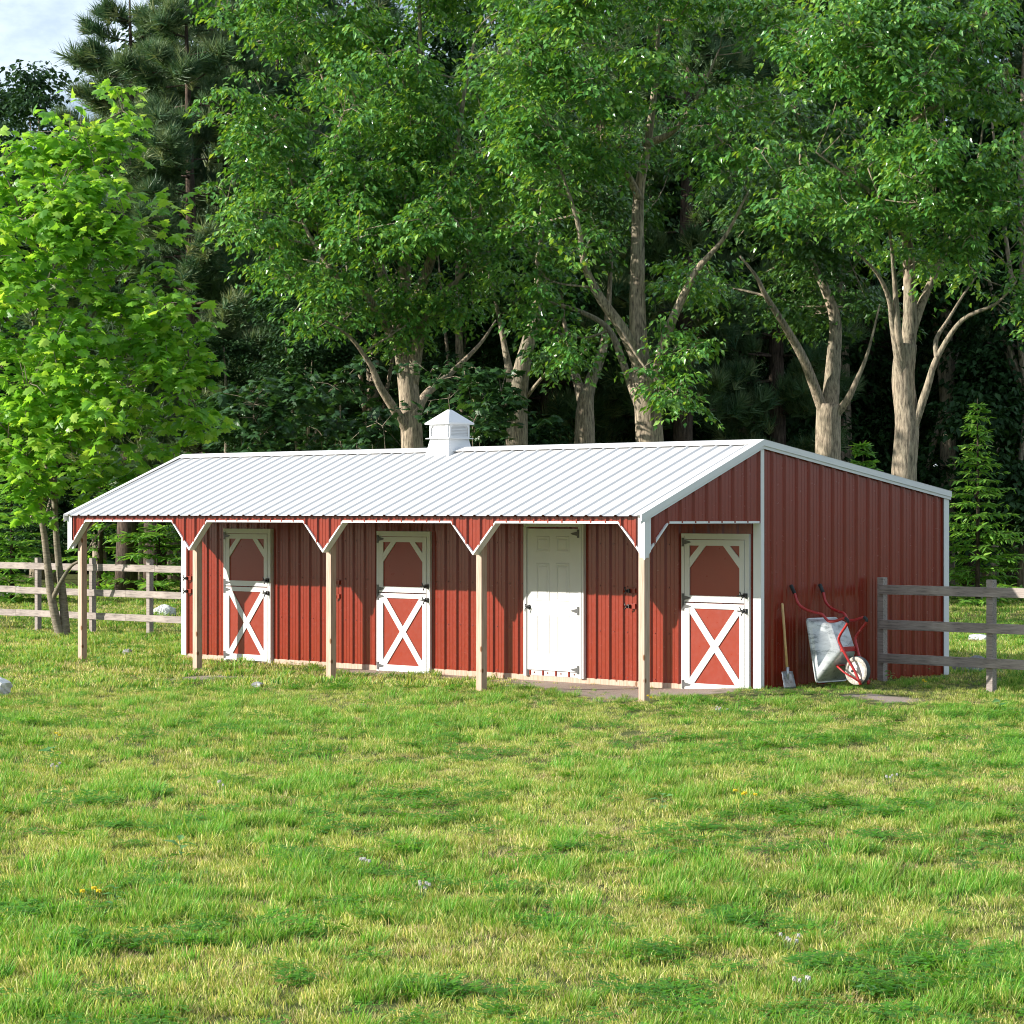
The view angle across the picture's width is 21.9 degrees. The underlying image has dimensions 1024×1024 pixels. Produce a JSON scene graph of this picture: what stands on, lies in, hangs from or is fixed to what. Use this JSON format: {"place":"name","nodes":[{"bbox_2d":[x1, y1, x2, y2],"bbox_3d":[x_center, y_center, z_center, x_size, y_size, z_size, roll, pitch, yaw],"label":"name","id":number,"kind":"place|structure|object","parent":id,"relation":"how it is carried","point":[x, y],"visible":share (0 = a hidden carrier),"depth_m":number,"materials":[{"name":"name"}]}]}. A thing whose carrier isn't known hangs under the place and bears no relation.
{"place":"outdoors","nodes":[
{"label":"outdoors","id":0,"kind":"place"},
{"bbox_2d":[0,0,1012,465],"label":"sky","id":1,"kind":"structure","parent":0,"point":[29,29],"materials":[{"name":"white"}]},
{"bbox_2d":[0,543,1023,1023],"bbox_3d":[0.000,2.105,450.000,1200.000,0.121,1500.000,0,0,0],"label":"ground","id":2,"kind":"structure","parent":0,"point":[616,691],"depth_m":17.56,"materials":[{"name":"green plant"}]},
{"bbox_2d":[0,677,12,696],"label":"rock","id":3,"kind":"object","parent":2,"relation":"on","point":[6,685],"visible":0.76,"depth_m":30.80,"materials":[{"name":"stone"}]},
{"bbox_2d":[0,117,55,510],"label":"forest tree","id":4,"kind":"object","parent":2,"relation":"on","point":[5,139],"visible":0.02,"depth_m":79.47,"materials":[{"name":"green plant"}]},
{"bbox_2d":[0,459,75,602],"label":"spruce tree","id":5,"kind":"object","parent":2,"relation":"on","point":[18,551],"visible":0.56,"depth_m":61.77,"materials":[{"name":"green plant"}]},
{"bbox_2d":[37,746,59,759],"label":"weed plant","id":6,"kind":"object","parent":2,"relation":"on","point":[47,749],"visible":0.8,"depth_m":22.48,"materials":[{"name":"green plant"}]},
{"bbox_2d":[0,59,102,579],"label":"forest tree","id":7,"kind":"object","parent":2,"relation":"on","point":[16,105],"visible":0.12,"depth_m":83.11,"materials":[{"name":"green plant"}]},
{"bbox_2d":[0,285,108,584],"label":"forest tree","id":8,"kind":"object","parent":2,"relation":"on","point":[32,529],"visible":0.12,"depth_m":77.49,"materials":[{"name":"green plant"}]},
{"bbox_2d":[50,762,60,774],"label":"white flower","id":9,"kind":"object","parent":2,"relation":"on","point":[56,767],"visible":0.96,"depth_m":21.22,"materials":[{"name":"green plant"}]},
{"bbox_2d":[13,177,125,576],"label":"forest tree","id":10,"kind":"object","parent":2,"relation":"on","point":[95,532],"depth_m":87.18,"materials":[{"name":"green plant"}]},
{"bbox_2d":[0,558,180,633],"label":"rail fence","id":11,"kind":"object","parent":2,"relation":"on","point":[149,594],"visible":0.37,"depth_m":45.51,"materials":[{"name":"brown wood"}]},
{"bbox_2d":[80,886,101,902],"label":"yellow flower","id":12,"kind":"object","parent":2,"relation":"on","point":[94,888],"visible":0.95,"depth_m":14.16,"materials":[{"name":"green plant"}]},
{"bbox_2d":[52,472,143,589],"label":"spruce tree","id":13,"kind":"object","parent":2,"relation":"on","point":[100,526],"visible":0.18,"depth_m":69.92,"materials":[{"name":"green plant"}]},
{"bbox_2d":[97,886,125,905],"bbox_3d":[-2.116,2.051,14.020,0.214,0.152,0.138,0,0,30],"label":"weed plant","id":14,"kind":"object","parent":2,"relation":"on","point":[114,894],"visible":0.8,"depth_m":14.00,"materials":[{"name":"green plant"}]},
{"bbox_2d":[54,268,170,582],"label":"forest tree","id":15,"kind":"object","parent":2,"relation":"on","point":[140,574],"depth_m":73.84,"materials":[{"name":"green plant"}]},
{"bbox_2d":[108,637,117,647],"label":"weed plant","id":16,"kind":"object","parent":2,"relation":"on","point":[113,642],"visible":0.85,"depth_m":40.94,"materials":[{"name":"green plant"}]},
{"bbox_2d":[0,78,241,635],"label":"maple tree","id":17,"kind":"object","parent":2,"relation":"on","point":[43,219],"visible":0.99,"depth_m":44.28,"materials":[{"name":"green plant"}]},
{"bbox_2d":[4,0,244,590],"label":"pine tree","id":18,"kind":"object","parent":2,"relation":"on","point":[88,58],"visible":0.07,"depth_m":65.63,"materials":[{"name":"green plant"}]},
{"bbox_2d":[87,433,180,591],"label":"spruce tree","id":19,"kind":"object","parent":2,"relation":"on","point":[159,584],"visible":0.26,"depth_m":65.57,"materials":[{"name":"green plant"}]},
{"bbox_2d":[14,41,276,590],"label":"pine tree","id":20,"kind":"object","parent":2,"relation":"on","point":[28,321],"visible":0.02,"depth_m":68.66,"materials":[{"name":"green plant"}]},
{"bbox_2d":[59,21,258,580],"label":"forest tree","id":21,"kind":"object","parent":2,"relation":"on","point":[173,577],"depth_m":81.50,"materials":[{"name":"green plant"}]},
{"bbox_2d":[154,604,175,615],"bbox_3d":[-7.183,2.049,54.624,0.505,0.330,0.483,0,0,0],"label":"rock","id":22,"kind":"object","parent":2,"relation":"on","point":[167,609],"visible":0.66,"depth_m":54.47,"materials":[{"name":"stone"}]},
{"bbox_2d":[163,835,195,858],"bbox_3d":[-2.013,2.047,16.052,0.247,0.168,0.180,0,0,-17],"label":"weed plant","id":23,"kind":"object","parent":2,"relation":"on","point":[179,837],"visible":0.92,"depth_m":16.06,"materials":[{"name":"green plant"}]},
{"bbox_2d":[43,0,315,599],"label":"pine tree","id":24,"kind":"object","parent":2,"relation":"on","point":[168,155],"visible":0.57,"depth_m":62.17,"materials":[{"name":"green plant"}]},
{"bbox_2d":[153,327,303,573],"bbox_3d":[-6.371,-1.081,60.695,3.711,6.503,4.050,0,0,3],"label":"forest tree","id":25,"kind":"object","parent":2,"relation":"on","point":[229,352],"visible":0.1,"depth_m":61.23,"materials":[{"name":"green plant"}]},
{"bbox_2d":[115,0,353,432],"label":"pine tree","id":26,"kind":"object","parent":2,"relation":"on","point":[254,65],"visible":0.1,"depth_m":66.79,"materials":[{"name":"green plant"}]},
{"bbox_2d":[251,682,263,687],"bbox_3d":[-3.107,2.096,32.200,0.140,0.086,0.122,0,0,17],"label":"rock","id":27,"kind":"object","parent":2,"relation":"on","point":[258,683],"visible":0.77,"depth_m":32.17,"materials":[{"name":"white stone"}]},
{"bbox_2d":[190,0,345,252],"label":"forest tree","id":28,"kind":"object","parent":2,"relation":"on","point":[282,67],"depth_m":84.39,"materials":[{"name":"green plant"}]},
{"bbox_2d":[203,366,344,452],"bbox_3d":[-4.921,-0.403,53.917,3.083,5.215,2.974,0,0,0],"label":"shrub","id":29,"kind":"object","parent":2,"relation":"on","point":[247,421],"visible":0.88,"depth_m":53.63,"materials":[{"name":"green plant"}]},
{"bbox_2d":[197,0,369,432],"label":"pine tree","id":30,"kind":"object","parent":2,"relation":"on","point":[241,65],"visible":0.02,"depth_m":71.72,"materials":[{"name":"green plant"}]},
{"bbox_2d":[210,287,381,451],"bbox_3d":[-4.637,-1.444,58.049,3.747,7.242,4.156,0,0,-44],"label":"forest tree","id":31,"kind":"object","parent":2,"relation":"on","point":[300,353],"visible":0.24,"depth_m":57.53,"materials":[{"name":"green plant"}]},
{"bbox_2d":[205,52,396,443],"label":"forest tree","id":32,"kind":"object","parent":2,"relation":"on","point":[282,65],"depth_m":72.77,"materials":[{"name":"green plant"}]},
{"bbox_2d":[268,354,425,450],"bbox_3d":[-3.594,-0.560,55.572,3.438,5.503,2.978,0,0,31],"label":"shrub","id":33,"kind":"object","parent":2,"relation":"on","point":[335,426],"visible":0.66,"depth_m":55.05,"materials":[{"name":"green plant"}]},
{"bbox_2d":[240,127,475,448],"bbox_3d":[-3.286,-3.325,59.943,5.792,11.021,5.221,0,0,-16],"label":"forest tree","id":34,"kind":"object","parent":2,"relation":"on","point":[426,365],"visible":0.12,"depth_m":59.62,"materials":[{"name":"green plant"}]},
{"bbox_2d":[288,29,431,449],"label":"forest tree","id":35,"kind":"object","parent":2,"relation":"on","point":[397,110],"depth_m":82.41,"materials":[{"name":"green plant"}]},
{"bbox_2d":[359,857,370,867],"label":"white flower","id":36,"kind":"object","parent":2,"relation":"on","point":[364,859],"visible":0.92,"depth_m":15.47,"materials":[{"name":"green plant"}]},
{"bbox_2d":[274,0,463,448],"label":"pine tree","id":37,"kind":"object","parent":2,"relation":"on","point":[305,60],"visible":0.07,"depth_m":69.42,"materials":[{"name":"green plant"}]},
{"bbox_2d":[177,0,595,447],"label":"broadleaf tree","id":38,"kind":"object","parent":2,"relation":"on","point":[428,225],"visible":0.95,"depth_m":50.78,"materials":[{"name":"green plant"}]},
{"bbox_2d":[286,15,497,447],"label":"forest tree","id":39,"kind":"object","parent":2,"relation":"on","point":[450,67],"visible":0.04,"depth_m":71.43,"materials":[{"name":"green plant"}]},
{"bbox_2d":[328,358,486,449],"bbox_3d":[-1.959,-0.355,48.385,3.069,5.032,1.638,0,0,-9],"label":"shrub","id":40,"kind":"object","parent":2,"relation":"on","point":[349,443],"visible":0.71,"depth_m":48.46,"materials":[{"name":"green plant"}]},
{"bbox_2d":[418,880,430,900],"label":"white flower","id":41,"kind":"object","parent":2,"relation":"on","point":[420,884],"visible":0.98,"depth_m":14.42,"materials":[{"name":"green plant"}]},
{"bbox_2d":[375,0,570,436],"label":"forest tree","id":42,"kind":"object","parent":2,"relation":"on","point":[475,18],"visible":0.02,"depth_m":78.99,"materials":[{"name":"green plant"}]},
{"bbox_2d":[369,112,597,446],"bbox_3d":[-0.648,-3.614,63.268,6.394,11.612,5.860,0,0,21],"label":"forest tree","id":43,"kind":"object","parent":2,"relation":"on","point":[450,342],"visible":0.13,"depth_m":63.23,"materials":[{"name":"green plant"}]},
{"bbox_2d":[0,118,984,574],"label":"wood","id":44,"kind":"object","parent":2,"relation":"on","point":[62,506],"depth_m":91.41,"materials":[{"name":"green plant"}]},
{"bbox_2d":[424,362,563,446],"bbox_3d":[-0.424,-0.344,49.731,2.193,4.996,2.592,0,0,-25],"label":"shrub","id":45,"kind":"object","parent":2,"relation":"on","point":[506,398],"visible":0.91,"depth_m":49.50,"materials":[{"name":"green plant"}]},
{"bbox_2d":[64,410,951,701],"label":"horse barn","id":46,"kind":"structure","parent":2,"relation":"on","point":[642,566],"depth_m":33.03,"materials":[{"name":"red paint"}]},
{"bbox_2d":[223,529,273,663],"bbox_3d":[-3.781,1.176,37.568,0.133,1.905,1.063,0,0,-45],"label":"dutch door","id":47,"kind":"structure","parent":46,"relation":"in","point":[248,556],"depth_m":37.57,"materials":[{"name":"white paint"}]},
{"bbox_2d":[376,531,431,672],"bbox_3d":[-1.461,1.197,35.219,0.133,1.905,1.063,0,0,-45],"label":"dutch door","id":48,"kind":"structure","parent":46,"relation":"in","point":[404,561],"depth_m":35.23,"materials":[{"name":"white paint"}]},
{"bbox_2d":[523,524,585,678],"bbox_3d":[0.515,1.100,33.240,0.108,1.930,1.050,0,0,-45],"label":"entry door","id":49,"kind":"structure","parent":46,"relation":"in","point":[554,560],"depth_m":33.24,"materials":[{"name":"white paint"}]},
{"bbox_2d":[681,533,750,688],"bbox_3d":[2.397,1.197,31.323,0.133,1.905,1.063,0,0,-45],"label":"dutch door","id":50,"kind":"structure","parent":46,"relation":"in","point":[715,638],"depth_m":31.33,"materials":[{"name":"white paint"}]},
{"bbox_2d":[411,51,652,445],"bbox_3d":[0.220,-3.959,58.037,4.364,12.232,6.092,0,0,-43],"label":"broadleaf tree","id":51,"kind":"object","parent":2,"relation":"on","point":[520,435],"visible":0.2,"depth_m":57.76,"materials":[{"name":"green plant"}]},
{"bbox_2d":[428,0,637,446],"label":"pine tree","id":52,"kind":"object","parent":2,"relation":"on","point":[552,401],"visible":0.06,"depth_m":65.48,"materials":[{"name":"green plant"}]},
{"bbox_2d":[445,44,620,427],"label":"forest tree","id":53,"kind":"object","parent":2,"relation":"on","point":[491,120],"visible":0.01,"depth_m":74.69,"materials":[{"name":"green plant"}]},
{"bbox_2d":[507,8,664,436],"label":"forest tree","id":54,"kind":"object","parent":2,"relation":"on","point":[579,52],"depth_m":81.62,"materials":[{"name":"green plant"}]},
{"bbox_2d":[509,16,698,442],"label":"pine tree","id":55,"kind":"object","parent":2,"relation":"on","point":[629,32],"visible":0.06,"depth_m":69.56,"materials":[{"name":"green plant"}]},
{"bbox_2d":[499,102,715,443],"bbox_3d":[2.066,-3.994,61.334,5.170,12.365,4.823,0,0,41],"label":"broadleaf tree","id":56,"kind":"object","parent":2,"relation":"on","point":[584,423],"visible":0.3,"depth_m":60.84,"materials":[{"name":"green plant"}]},
{"bbox_2d":[519,3,731,442],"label":"forest tree","id":57,"kind":"object","parent":2,"relation":"on","point":[668,109],"visible":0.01,"depth_m":72.98,"materials":[{"name":"green plant"}]},
{"bbox_2d":[453,0,830,441],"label":"broadleaf tree","id":58,"kind":"object","parent":2,"relation":"on","point":[537,147],"visible":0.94,"depth_m":48.94,"materials":[{"name":"green plant"}]},
{"bbox_2d":[647,792,671,810],"bbox_3d":[1.074,2.047,18.595,0.206,0.160,0.186,0,0,38],"label":"weed plant","id":59,"kind":"object","parent":2,"relation":"on","point":[662,805],"visible":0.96,"depth_m":18.59,"materials":[{"name":"green plant"}]},
{"bbox_2d":[557,0,796,440],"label":"pine tree","id":60,"kind":"object","parent":2,"relation":"on","point":[691,237],"visible":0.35,"depth_m":63.66,"materials":[{"name":"green plant"}]},
{"bbox_2d":[630,14,768,440],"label":"forest tree","id":61,"kind":"object","parent":2,"relation":"on","point":[671,102],"visible":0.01,"depth_m":79.08,"materials":[{"name":"green plant"}]},
{"bbox_2d":[733,789,757,800],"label":"yellow flower","id":62,"kind":"object","parent":2,"relation":"on","point":[744,793],"visible":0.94,"depth_m":19.07,"materials":[{"name":"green plant"}]},
{"bbox_2d":[604,0,902,459],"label":"forest tree","id":63,"kind":"object","parent":2,"relation":"on","point":[668,434],"visible":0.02,"depth_m":69.30,"materials":[{"name":"green plant"}]},
{"bbox_2d":[666,0,900,457],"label":"pine tree","id":64,"kind":"object","parent":2,"relation":"on","point":[791,385],"visible":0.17,"depth_m":65.12,"materials":[{"name":"green plant"}]},
{"bbox_2d":[781,603,795,688],"bbox_3d":[3.184,1.557,30.992,0.220,0.996,0.211,0,0,-45],"label":"shovel","id":65,"kind":"object","parent":2,"relation":"on","point":[788,679],"visible":1,"depth_m":30.98,"materials":[{"name":"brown wood"}]},
{"bbox_2d":[779,932,799,952],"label":"white flower","id":66,"kind":"object","parent":2,"relation":"on","point":[789,939],"visible":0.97,"depth_m":12.70,"materials":[{"name":"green plant"}]},
{"bbox_2d":[702,7,888,439],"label":"forest tree","id":67,"kind":"object","parent":2,"relation":"on","point":[766,369],"visible":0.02,"depth_m":77.42,"materials":[{"name":"green plant"}]},
{"bbox_2d":[792,975,810,999],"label":"white flower","id":68,"kind":"object","parent":2,"relation":"on","point":[807,978],"visible":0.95,"depth_m":11.52,"materials":[{"name":"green plant"}]},
{"bbox_2d":[682,90,948,459],"bbox_3d":[6.215,-3.259,55.487,5.803,10.874,4.395,0,0,0],"label":"broadleaf tree","id":69,"kind":"object","parent":2,"relation":"on","point":[830,409],"visible":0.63,"depth_m":54.97,"materials":[{"name":"green plant"}]},
{"bbox_2d":[693,0,960,485],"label":"forest tree","id":70,"kind":"object","parent":2,"relation":"on","point":[848,417],"visible":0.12,"depth_m":68.21,"materials":[{"name":"green plant"}]},
{"bbox_2d":[789,584,870,684],"bbox_3d":[3.817,1.428,31.093,0.594,1.172,0.971,0,0,-45],"label":"wheelbarrow","id":71,"kind":"object","parent":2,"relation":"on","point":[833,648],"visible":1,"depth_m":30.96,"materials":[{"name":"red paint"}]},
{"bbox_2d":[782,48,938,465],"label":"tree","id":72,"kind":"object","parent":2,"relation":"on","point":[865,272],"visible":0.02,"depth_m":71.77,"materials":[{"name":"green plant"}]},
{"bbox_2d":[848,440,882,470],"bbox_3d":[6.875,0.381,52.044,1.933,3.626,1.873,0,0,45],"label":"spruce tree","id":73,"kind":"object","parent":2,"relation":"on","point":[864,446],"visible":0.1,"depth_m":51.92,"materials":[{"name":"green plant"}]},
{"bbox_2d":[723,0,1023,480],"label":"broadleaf tree","id":74,"kind":"object","parent":2,"relation":"on","point":[876,31],"visible":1,"depth_m":45.81,"materials":[{"name":"green plant"}]},
{"bbox_2d":[856,984,897,999],"bbox_3d":[1.592,2.100,11.540,0.140,0.101,0.159,0,0,33],"label":"weed plant","id":75,"kind":"object","parent":2,"relation":"on","point":[869,988],"visible":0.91,"depth_m":11.53,"materials":[{"name":"green plant"}]},
{"bbox_2d":[885,773,897,785],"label":"white flower","id":76,"kind":"object","parent":2,"relation":"on","point":[886,776],"visible":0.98,"depth_m":20.11,"materials":[{"name":"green plant"}]},
{"bbox_2d":[848,6,1017,467],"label":"forest tree","id":77,"kind":"object","parent":2,"relation":"on","point":[885,324],"depth_m":77.97,"materials":[{"name":"green plant"}]},
{"bbox_2d":[849,0,1023,587],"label":"forest tree","id":78,"kind":"object","parent":2,"relation":"on","point":[1014,479],"visible":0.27,"depth_m":65.57,"materials":[{"name":"green plant"}]},
{"bbox_2d":[852,0,1023,585],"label":"forest tree","id":79,"kind":"object","parent":2,"relation":"on","point":[947,387],"visible":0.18,"depth_m":67.52,"materials":[{"name":"green plant"}]},
{"bbox_2d":[857,0,1020,585],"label":"pine tree","id":80,"kind":"object","parent":2,"relation":"on","point":[881,352],"visible":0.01,"depth_m":73.62,"materials":[{"name":"green plant"}]},
{"bbox_2d":[877,577,1023,691],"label":"rail fence","id":81,"kind":"object","parent":2,"relation":"on","point":[991,628],"visible":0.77,"depth_m":31.41,"materials":[{"name":"grey wood"}]},
{"bbox_2d":[918,437,985,586],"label":"spruce tree","id":82,"kind":"object","parent":2,"relation":"on","point":[937,460],"visible":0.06,"depth_m":69.82,"materials":[{"name":"green plant"}]},
{"bbox_2d":[902,0,1023,585],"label":"tree","id":83,"kind":"object","parent":2,"relation":"on","point":[1017,55],"visible":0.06,"depth_m":69.51,"materials":[{"name":"green plant"}]},
{"bbox_2d":[952,655,983,671],"bbox_3d":[5.973,2.009,34.497,0.470,0.307,0.309,0,0,0],"label":"rock","id":84,"kind":"object","parent":2,"relation":"on","point":[977,656],"visible":0.17,"depth_m":34.42,"materials":[{"name":"grey stone"}]},
{"bbox_2d":[968,634,985,640],"bbox_3d":[7.735,2.085,43.711,0.360,0.170,0.390,0,0,17],"label":"rock","id":85,"kind":"object","parent":2,"relation":"on","point":[977,636],"visible":0.53,"depth_m":43.59,"materials":[{"name":"stone"}]},
{"bbox_2d":[935,28,1019,579],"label":"forest tree","id":86,"kind":"object","parent":2,"relation":"on","point":[993,565],"depth_m":79.73,"materials":[{"name":"green plant"}]},
{"bbox_2d":[946,399,1023,605],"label":"spruce tree","id":87,"kind":"object","parent":2,"relation":"on","point":[986,539],"visible":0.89,"depth_m":59.94,"materials":[{"name":"green plant"}]},
{"bbox_2d":[961,398,1021,586],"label":"spruce tree","id":88,"kind":"object","parent":2,"relation":"on","point":[1011,579],"visible":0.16,"depth_m":66.84,"materials":[{"name":"green plant"}]},
{"bbox_2d":[992,698,1008,708],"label":"weed plant","id":89,"kind":"object","parent":2,"relation":"on","point":[997,700],"visible":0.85,"depth_m":28.30,"materials":[{"name":"green plant"}]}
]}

